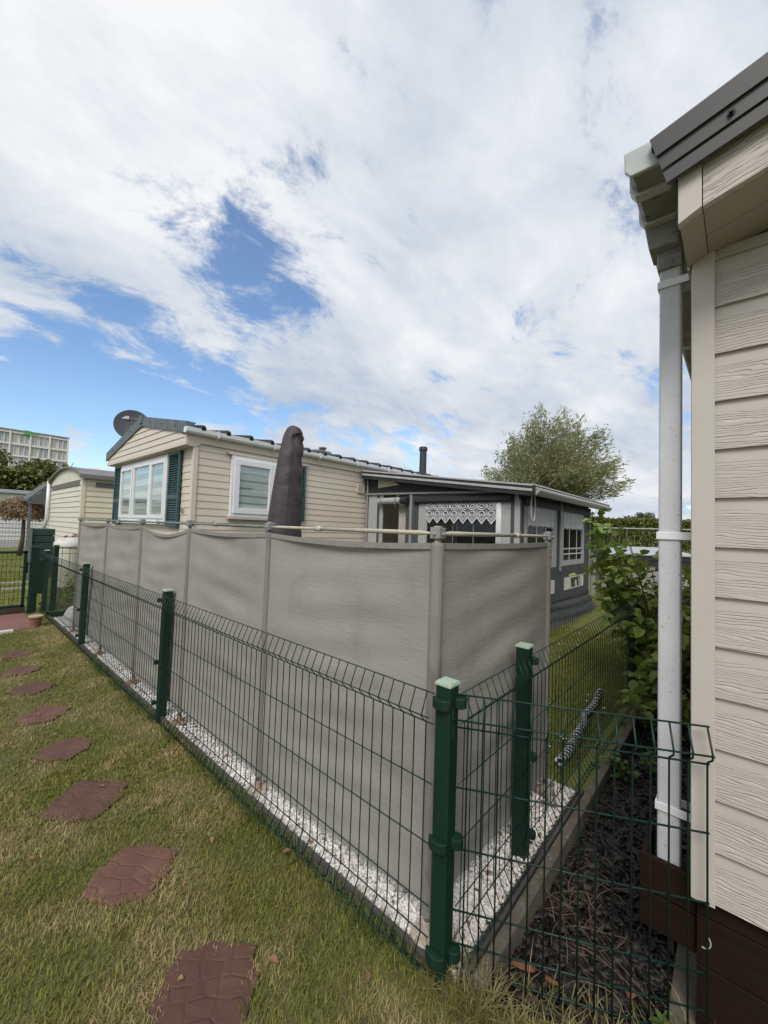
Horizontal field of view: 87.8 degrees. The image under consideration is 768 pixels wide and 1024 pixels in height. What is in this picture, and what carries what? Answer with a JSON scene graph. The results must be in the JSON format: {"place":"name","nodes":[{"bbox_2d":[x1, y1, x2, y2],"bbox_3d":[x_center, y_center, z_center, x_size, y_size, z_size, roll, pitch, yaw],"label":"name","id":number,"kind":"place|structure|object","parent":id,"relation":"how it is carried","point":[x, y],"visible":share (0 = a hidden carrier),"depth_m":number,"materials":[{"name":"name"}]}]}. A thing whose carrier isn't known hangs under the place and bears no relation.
{"place":"outdoors","nodes":[
{"label":"outdoors","id":0,"kind":"place"},
{"bbox_2d":[0,613,35,630],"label":"path","id":1,"kind":"structure","parent":0,"point":[18,621],"depth_m":5.60,"materials":[{"name":"red brick"}]},
{"bbox_2d":[0,547,73,614],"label":"back lawn","id":2,"kind":"structure","parent":0,"point":[15,549],"depth_m":8.97,"materials":[{"name":"green plant"}]},
{"bbox_2d":[0,606,24,614],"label":"kerb stone","id":3,"kind":"object","parent":2,"relation":"on","point":[12,611],"visible":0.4,"depth_m":6.14,"materials":[{"name":"concrete"}]},
{"bbox_2d":[1,581,27,584],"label":"kerb stone","id":4,"kind":"object","parent":2,"relation":"on","point":[12,582],"depth_m":8.80,"materials":[{"name":"grey"}]},
{"bbox_2d":[1,587,27,590],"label":"kerb stone","id":5,"kind":"object","parent":2,"relation":"on","point":[20,588],"visible":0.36,"depth_m":8.08,"materials":[{"name":"grey"}]},
{"bbox_2d":[1,518,37,550],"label":"fence","id":6,"kind":"object","parent":2,"relation":"on","point":[9,523],"visible":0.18,"depth_m":16.36,"materials":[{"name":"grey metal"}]},
{"bbox_2d":[0,495,50,555],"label":"topiary tree","id":7,"kind":"object","parent":2,"relation":"on","point":[11,508],"visible":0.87,"depth_m":15.11,"materials":[{"name":"brown plant"}]},
{"bbox_2d":[0,489,50,546],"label":"mobile home","id":8,"kind":"object","parent":2,"relation":"on","point":[10,533],"depth_m":19.38,"materials":[{"name":"grey"}]},
{"bbox_2d":[25,546,43,613],"bbox_3d":[-5.486,1.107,6.266,0.125,1.145,0.210,0,-3,42],"label":"gate post","id":9,"kind":"object","parent":2,"relation":"on","point":[36,574],"visible":0.86,"depth_m":6.22,"materials":[{"name":"green metal"}]},
{"bbox_2d":[0,551,27,608],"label":"garden gate","id":10,"kind":"structure","parent":9,"relation":"attached to","point":[25,569],"depth_m":6.14,"materials":[{"name":"green metal"}]},
{"bbox_2d":[21,483,50,550],"bbox_3d":[-13.164,0.283,14.928,2.480,2.800,0.650,0,-3,42],"label":"canopy","id":11,"kind":"object","parent":2,"relation":"on","point":[39,498],"visible":0.77,"depth_m":14.16,"materials":[{"name":"grey metal"}]},
{"bbox_2d":[26,527,54,578],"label":"green bin store","id":12,"kind":"structure","parent":2,"relation":"on","point":[43,538],"depth_m":9.87,"materials":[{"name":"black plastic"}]},
{"bbox_2d":[47,544,75,616],"bbox_3d":[-4.873,1.157,6.929,1.497,1.183,0.121,4,-3,-44],"label":"fence","id":13,"kind":"object","parent":2,"relation":"on","point":[56,547],"visible":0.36,"depth_m":6.47,"materials":[{"name":"green metal"}]},
{"bbox_2d":[53,537,77,592],"bbox_3d":[-6.424,1.073,8.118,0.524,1.105,0.524,0,-3,42],"label":"gas tank","id":14,"kind":"object","parent":2,"relation":"on","point":[68,542],"visible":0.37,"depth_m":7.93,"materials":[{"name":"metal"}]},
{"bbox_2d":[57,575,74,596],"bbox_3d":[-5.659,1.385,7.366,0.631,0.478,0.860,3,-3,-31],"label":"shrub","id":15,"kind":"object","parent":2,"relation":"on","point":[70,592],"visible":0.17,"depth_m":7.26,"materials":[{"name":"green plant"}]},
{"bbox_2d":[41,466,114,542],"bbox_3d":[-7.734,0.128,15.976,5.407,2.670,8.450,0,-3,42],"label":"mobile home","id":16,"kind":"object","parent":2,"relation":"on","point":[76,493],"visible":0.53,"depth_m":11.79,"materials":[{"name":"white plastic"}]},
{"bbox_2d":[106,415,474,542],"bbox_3d":[-0.397,-0.204,10.736,3.923,3.290,11.145,0,-3,42],"label":"mobile home","id":17,"kind":"object","parent":2,"relation":"on","point":[169,470],"visible":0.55,"depth_m":6.31,"materials":[{"name":"plastic"}]},
{"bbox_2d":[113,410,145,436],"bbox_3d":[-4.984,-1.540,7.857,0.496,1.004,0.499,1,-2,12],"label":"satellite dish","id":18,"kind":"object","parent":17,"relation":"attached to","point":[125,421],"visible":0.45,"depth_m":7.88,"materials":[{"name":"metal"}]},
{"bbox_2d":[116,454,168,523],"bbox_3d":[-4.102,-0.343,6.739,2.310,1.065,0.075,0,-3,42],"label":"window","id":19,"kind":"structure","parent":17,"relation":"in","point":[143,484],"depth_m":6.66,"materials":[{"name":"white plastic"}]},
{"bbox_2d":[227,453,302,520],"bbox_3d":[-1.852,-0.349,6.312,0.070,0.965,1.310,0,-3,42],"label":"window","id":20,"kind":"structure","parent":17,"relation":"in","point":[251,478],"depth_m":6.10,"materials":[{"name":"white plastic"}]},
{"bbox_2d":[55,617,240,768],"bbox_3d":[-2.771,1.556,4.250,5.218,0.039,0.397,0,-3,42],"label":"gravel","id":21,"kind":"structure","parent":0,"point":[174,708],"depth_m":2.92,"materials":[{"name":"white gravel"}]},
{"bbox_2d":[61,606,72,627],"bbox_3d":[-4.222,1.422,5.418,0.250,0.290,0.250,0,-3,42],"label":"sack","id":22,"kind":"object","parent":21,"relation":"on","point":[67,622],"visible":0.29,"depth_m":5.32,"materials":[{"name":"white plastic"}]},
{"bbox_2d":[46,610,456,990],"bbox_3d":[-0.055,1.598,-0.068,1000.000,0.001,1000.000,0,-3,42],"label":"ground","id":23,"kind":"structure","parent":0,"point":[47,613],"depth_m":6.65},
{"bbox_2d":[0,447,57,490],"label":"broadleaf tree","id":24,"kind":"object","parent":23,"relation":"on","point":[5,475],"visible":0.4,"depth_m":42.45,"materials":[{"name":"green plant"}]},
{"bbox_2d":[0,427,69,470],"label":"apartment block","id":25,"kind":"structure","parent":23,"relation":"on","point":[21,445],"depth_m":95.12,"materials":[{"name":"grey concrete"}]},
{"bbox_2d":[0,443,7,451],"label":"window","id":26,"kind":"structure","parent":25,"relation":"in","point":[3,446],"depth_m":91.27,"materials":[{"name":"glass"}]},
{"bbox_2d":[0,431,8,441],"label":"window","id":27,"kind":"structure","parent":25,"relation":"in","point":[4,436],"depth_m":91.41,"materials":[{"name":"glass"}]},
{"bbox_2d":[12,456,27,465],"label":"window","id":28,"kind":"structure","parent":25,"relation":"in","point":[16,459],"depth_m":93.23,"materials":[{"name":"glass"}]},
{"bbox_2d":[13,445,27,455],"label":"window","id":29,"kind":"structure","parent":25,"relation":"in","point":[19,450],"depth_m":93.55,"materials":[{"name":"glass"}]},
{"bbox_2d":[14,434,28,443],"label":"window","id":30,"kind":"structure","parent":25,"relation":"in","point":[18,438],"depth_m":93.69,"materials":[{"name":"glass"}]},
{"bbox_2d":[33,447,47,457],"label":"window","id":31,"kind":"structure","parent":25,"relation":"in","point":[38,452],"depth_m":96.24,"materials":[{"name":"glass"}]},
{"bbox_2d":[34,437,47,446],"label":"window","id":32,"kind":"structure","parent":25,"relation":"in","point":[39,441],"depth_m":96.38,"materials":[{"name":"glass"}]},
{"bbox_2d":[52,461,63,467],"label":"window","id":33,"kind":"structure","parent":25,"relation":"in","point":[58,464],"depth_m":98.91,"materials":[{"name":"glass"}]},
{"bbox_2d":[52,450,65,459],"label":"window","id":34,"kind":"structure","parent":25,"relation":"in","point":[59,455],"depth_m":98.91,"materials":[{"name":"glass"}]},
{"bbox_2d":[53,439,66,448],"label":"window","id":35,"kind":"structure","parent":25,"relation":"in","point":[60,444],"depth_m":99.01,"materials":[{"name":"glass"}]},
{"bbox_2d":[13,461,73,491],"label":"broadleaf tree","id":36,"kind":"object","parent":23,"relation":"on","point":[36,473],"visible":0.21,"depth_m":42.92,"materials":[{"name":"green plant"}]},
{"bbox_2d":[38,550,459,989],"bbox_3d":[-2.612,1.142,3.829,7.563,1.105,0.113,0,-3,42],"label":"fence","id":37,"kind":"object","parent":23,"relation":"on","point":[443,852],"visible":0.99,"depth_m":1.79,"materials":[{"name":"green metal"}]},
{"bbox_2d":[448,589,657,967],"bbox_3d":[2.120,1.289,3.467,0.112,1.105,5.724,0,-3,42],"label":"fence","id":38,"kind":"object","parent":23,"relation":"on","point":[526,660],"visible":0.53,"depth_m":1.83,"materials":[{"name":"green metal"}]},
{"bbox_2d":[481,404,635,502],"bbox_3d":[9.229,-1.772,22.084,7.867,9.072,8.048,0,-3,42],"label":"willow tree","id":39,"kind":"object","parent":23,"relation":"on","point":[551,470],"visible":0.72,"depth_m":20.77,"materials":[{"name":"green plant"}]},
{"bbox_2d":[473,695,654,1003],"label":"garden kerb","id":40,"kind":"structure","parent":23,"relation":"on","point":[552,860],"depth_m":1.69,"materials":[{"name":"concrete"}]},
{"bbox_2d":[621,512,655,518],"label":"broadleaf tree","id":41,"kind":"object","parent":23,"relation":"on","point":[640,515],"visible":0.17,"depth_m":59.74,"materials":[{"name":"green plant"}]},
{"bbox_2d":[590,516,690,555],"bbox_3d":[18.807,1.772,22.852,19.308,2.970,1.788,1,-2,12],"label":"hedge","id":42,"kind":"object","parent":23,"relation":"on","point":[642,536],"visible":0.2,"depth_m":23.29,"materials":[{"name":"green plant"}]},
{"bbox_2d":[666,943,696,1023],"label":"kerb stone","id":43,"kind":"object","parent":23,"relation":"on","point":[678,984],"visible":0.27,"depth_m":1.33,"materials":[{"name":"concrete"}]},
{"bbox_2d":[624,52,767,1023],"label":"chalet","id":44,"kind":"object","parent":23,"relation":"on","point":[697,174],"visible":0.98,"depth_m":1.21,"materials":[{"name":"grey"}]},
{"bbox_2d":[639,824,696,952],"bbox_3d":[0.992,1.277,1.380,0.152,0.225,0.205,0,-3,42],"label":"skirting board","id":45,"kind":"object","parent":44,"relation":"attached to","point":[678,906],"visible":0.78,"depth_m":1.31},
{"bbox_2d":[0,610,576,1023],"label":"lawn","id":46,"kind":"structure","parent":0,"point":[83,962],"depth_m":1.55,"materials":[{"name":"plant"}]},
{"bbox_2d":[0,629,12,634],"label":"kerb stone","id":47,"kind":"object","parent":46,"relation":"on","point":[5,631],"visible":0.6,"depth_m":5.09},
{"bbox_2d":[0,650,36,658],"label":"stepping tile","id":48,"kind":"object","parent":46,"relation":"on","point":[20,653],"visible":0.69,"depth_m":4.31,"materials":[{"name":"red stone"}]},
{"bbox_2d":[0,665,42,676],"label":"stepping tile","id":49,"kind":"object","parent":46,"relation":"on","point":[23,670],"visible":0.71,"depth_m":3.85,"materials":[{"name":"red stone"}]},
{"bbox_2d":[6,681,55,695],"bbox_3d":[-3.063,1.552,3.472,0.292,0.045,0.292,1,-2,2],"label":"stepping tile","id":50,"kind":"object","parent":46,"relation":"on","point":[32,688],"visible":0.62,"depth_m":3.46,"materials":[{"name":"red stone"}]},
{"bbox_2d":[29,617,42,626],"bbox_3d":[-4.785,1.506,5.477,0.152,0.130,0.152,0,-3,42],"label":"flower pot","id":51,"kind":"object","parent":46,"relation":"on","point":[35,622],"visible":0.76,"depth_m":5.43,"materials":[{"name":"ceramic"}]},
{"bbox_2d":[28,614,43,617],"bbox_3d":[-4.782,1.429,5.480,0.168,0.022,0.168,0,-3,42],"label":"pot saucer","id":52,"kind":"object","parent":51,"relation":"on","point":[36,616],"visible":1,"depth_m":5.46,"materials":[{"name":"ceramic"}]},
{"bbox_2d":[13,705,71,724],"bbox_3d":[-2.578,1.550,3.021,0.297,0.045,0.291,2,-3,-2],"label":"stepping tile","id":53,"kind":"object","parent":46,"relation":"on","point":[45,713],"visible":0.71,"depth_m":3.00,"materials":[{"name":"red stone"}]},
{"bbox_2d":[31,736,95,762],"bbox_3d":[-2.066,1.549,2.584,0.291,0.045,0.290,2,-3,2],"label":"stepping tile","id":54,"kind":"object","parent":46,"relation":"on","point":[65,748],"visible":0.69,"depth_m":2.56,"materials":[{"name":"red stone"}]},
{"bbox_2d":[37,778,129,824],"bbox_3d":[-1.583,1.546,2.123,0.347,0.045,0.344,2,-2,0],"label":"stepping tile","id":55,"kind":"object","parent":46,"relation":"on","point":[87,798],"visible":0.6,"depth_m":2.10,"materials":[{"name":"red stone"}]},
{"bbox_2d":[0,669,213,902],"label":"clover","id":56,"kind":"object","parent":46,"relation":"on","point":[178,848],"visible":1,"depth_m":1.88,"materials":[{"name":"green plant"}]},
{"bbox_2d":[81,843,177,908],"bbox_3d":[-1.067,1.545,1.691,0.301,0.045,0.307,2,-3,4],"label":"stepping tile","id":57,"kind":"object","parent":46,"relation":"on","point":[134,871],"visible":0.74,"depth_m":1.67,"materials":[{"name":"red stone"}]},
{"bbox_2d":[149,941,258,1023],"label":"stepping tile","id":58,"kind":"object","parent":46,"relation":"on","point":[207,988],"visible":0.83,"depth_m":1.28,"materials":[{"name":"red stone"}]},
{"bbox_2d":[50,616,428,967],"bbox_3d":[-2.388,1.582,3.626,6.800,0.105,0.020,0,-3,42],"label":"edging board","id":59,"kind":"object","parent":46,"relation":"on","point":[349,886],"visible":0.17,"depth_m":1.80,"materials":[{"name":"grey concrete"}]},
{"bbox_2d":[0,647,542,981],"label":"leaf litter","id":60,"kind":"object","parent":46,"relation":"on","point":[273,958],"visible":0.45,"depth_m":1.84,"materials":[{"name":"brown plant"}]},
{"bbox_2d":[406,920,691,1023],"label":"grass","id":61,"kind":"structure","parent":46,"relation":"on","point":[479,993],"depth_m":1.26,"materials":[{"name":"green plant"}]},
{"bbox_2d":[53,616,574,981],"bbox_3d":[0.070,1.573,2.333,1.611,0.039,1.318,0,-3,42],"label":"gravel","id":62,"kind":"structure","parent":0,"point":[414,907],"depth_m":1.73,"materials":[{"name":"white gravel"}]},
{"bbox_2d":[68,517,554,948],"bbox_3d":[-1.533,0.839,3.752,5.733,1.498,1.243,0,-3,42],"label":"windscreen","id":63,"kind":"object","parent":62,"relation":"on","point":[425,616],"visible":0.8,"depth_m":1.90,"materials":[{"name":"fabric"}]},
{"bbox_2d":[541,784,553,800],"bbox_3d":[0.908,1.563,2.216,0.067,0.117,0.089,0,-3,42],"label":"stone","id":64,"kind":"object","parent":62,"relation":"on","point":[548,794],"visible":0.42,"depth_m":2.19,"materials":[{"name":"white stone"}]},
{"bbox_2d":[548,795,556,807],"bbox_3d":[0.912,1.567,2.159,0.043,0.045,0.068,2,-2,6],"label":"stone","id":65,"kind":"object","parent":62,"relation":"on","point":[552,802],"visible":0.62,"depth_m":2.15,"materials":[{"name":"white stone"}]},
{"bbox_2d":[0,0,767,519],"label":"sky","id":66,"kind":"structure","parent":0,"point":[382,231],"materials":[{"name":"white"}]},
{"bbox_2d":[451,694,715,1023],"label":"fence","id":67,"kind":"object","parent":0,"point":[594,945],"visible":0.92,"depth_m":1.25,"materials":[{"name":"green metal"}]},
{"bbox_2d":[487,670,696,1023],"bbox_3d":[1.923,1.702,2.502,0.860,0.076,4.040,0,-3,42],"label":"bark mulch","id":68,"kind":"object","parent":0,"point":[658,988],"visible":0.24,"depth_m":1.57,"materials":[{"name":"brown wood"}]},
{"bbox_2d":[511,959,536,972],"bbox_3d":[0.484,1.574,1.385,0.086,0.016,0.032,1,-3,22],"label":"bark chip","id":69,"kind":"object","parent":68,"relation":"on","point":[522,967],"visible":0.63,"depth_m":1.38,"materials":[{"name":"brown wood"}]},
{"bbox_2d":[544,973,557,985],"bbox_3d":[0.564,1.572,1.339,0.048,0.012,0.027,13,-8,3],"label":"bark chip","id":70,"kind":"object","parent":68,"relation":"on","point":[551,979],"visible":0.74,"depth_m":1.34,"materials":[{"name":"brown wood"}]},
{"bbox_2d":[505,769,686,1022],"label":"dry stalks","id":71,"kind":"object","parent":68,"relation":"on","point":[552,907],"visible":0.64,"depth_m":1.57,"materials":[{"name":"brown plant"}]},
{"bbox_2d":[588,751,639,781],"bbox_3d":[1.478,1.621,2.541,0.196,0.142,0.289,3,-3,-31],"label":"weed","id":72,"kind":"object","parent":68,"relation":"on","point":[624,768],"visible":0.69,"depth_m":2.51,"materials":[{"name":"green plant"}]},
{"bbox_2d":[568,508,690,722],"bbox_3d":[2.354,0.874,3.611,1.429,1.817,1.923,0,-3,42],"label":"shrub","id":73,"kind":"object","parent":68,"relation":"on","point":[645,660],"visible":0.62,"depth_m":3.63,"materials":[{"name":"green plant"}]},
{"bbox_2d":[625,991,637,997],"bbox_3d":[0.812,1.582,1.309,0.040,0.013,0.022,3,-2,-13],"label":"bark chip","id":74,"kind":"object","parent":68,"relation":"on","point":[634,995],"visible":0.47,"depth_m":1.30,"materials":[{"name":"brown wood"}]},
{"bbox_2d":[633,749,656,774],"bbox_3d":[1.734,1.637,2.589,0.198,0.132,0.282,1,-3,15],"label":"weed","id":75,"kind":"object","parent":68,"relation":"on","point":[644,760],"visible":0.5,"depth_m":2.58,"materials":[{"name":"green plant"}]},
{"bbox_2d":[620,709,689,741],"bbox_3d":[2.198,1.665,3.188,0.483,0.158,0.507,0,-3,42],"label":"weed","id":76,"kind":"object","parent":68,"relation":"on","point":[654,723],"visible":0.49,"depth_m":3.15,"materials":[{"name":"green plant"}]},
{"bbox_2d":[647,1008,673,1023],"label":"weed","id":77,"kind":"object","parent":68,"relation":"on","point":[659,1018],"visible":0.98,"depth_m":1.19,"materials":[{"name":"green plant"}]},
{"bbox_2d":[630,582,690,699],"bbox_3d":[2.567,1.167,3.567,0.455,1.157,0.760,2,-2,6],"label":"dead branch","id":78,"kind":"object","parent":68,"relation":"on","point":[687,693],"visible":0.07,"depth_m":3.26,"materials":[{"name":"brown wood"}]},
{"bbox_2d":[682,569,690,620],"bbox_3d":[3.607,1.229,4.457,0.779,1.263,1.474,0,-3,32],"label":"shrub","id":79,"kind":"object","parent":68,"relation":"on","point":[684,578],"visible":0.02,"depth_m":4.84,"materials":[{"name":"green plant"}]},
{"bbox_2d":[541,590,690,806],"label":"side lawn","id":80,"kind":"structure","parent":0,"point":[588,781],"depth_m":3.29,"materials":[{"name":"green plant"}]},
{"bbox_2d":[266,425,303,536],"bbox_3d":[-1.095,0.344,4.332,0.520,2.605,0.520,0,-3,42],"label":"parasol","id":81,"kind":"object","parent":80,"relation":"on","point":[285,503],"visible":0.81,"depth_m":4.24,"materials":[{"name":"grey fabric"}]},
{"bbox_2d":[362,470,611,631],"bbox_3d":[2.262,0.618,8.323,3.519,2.666,4.420,0,-3,42],"label":"awning","id":82,"kind":"object","parent":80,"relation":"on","point":[488,506],"visible":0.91,"depth_m":7.04,"materials":[{"name":"black fabric"}]},
{"bbox_2d":[530,495,535,521],"bbox_3d":[2.199,-0.070,5.880,0.022,0.427,0.182,0,-3,42],"label":"rope","id":83,"kind":"object","parent":82,"relation":"hanging from","point":[532,519],"visible":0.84,"depth_m":5.89,"materials":[{"name":"grey fabric"}]},
{"bbox_2d":[459,789,583,999],"bbox_3d":[0.696,1.608,1.801,0.030,0.110,1.315,0,-3,42],"label":"edging board","id":84,"kind":"object","parent":80,"relation":"on","point":[504,915],"visible":0.36,"depth_m":1.63,"materials":[{"name":"grey concrete"}]},
{"bbox_2d":[550,592,598,637],"bbox_3d":[3.244,1.731,6.774,0.005,0.380,4.208,0,-3,39],"label":"border fence","id":85,"kind":"object","parent":80,"relation":"on","point":[574,616],"visible":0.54,"depth_m":6.65,"materials":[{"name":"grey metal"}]},
{"bbox_2d":[553,687,602,766],"bbox_3d":[1.598,1.659,3.183,0.084,0.057,1.577,0,-3,37],"label":"striped rope","id":86,"kind":"object","parent":80,"relation":"on","point":[593,705],"visible":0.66,"depth_m":3.00,"materials":[{"name":"grey fabric"}]},
{"bbox_2d":[591,545,595,595],"bbox_3d":[5.281,1.500,10.068,0.100,1.320,0.110,0,-3,42],"label":"wooden post","id":87,"kind":"object","parent":80,"relation":"on","point":[592,581],"visible":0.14,"depth_m":10.03,"materials":[{"name":"grey wood"}]},
{"bbox_2d":[604,527,690,552],"bbox_3d":[10.329,1.527,14.894,7.920,1.920,0.040,2,-2,3],"label":"wire rail fence","id":88,"kind":"object","parent":80,"relation":"on","point":[649,533],"visible":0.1,"depth_m":14.95,"materials":[{"name":"grey metal"}]},
{"bbox_2d":[590,546,690,594],"bbox_3d":[7.069,1.617,11.379,2.823,1.220,1.730,2,-2,-1],"label":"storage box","id":89,"kind":"object","parent":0,"point":[686,561],"visible":0.21,"depth_m":10.64,"materials":[{"name":"white plastic"}]}
]}

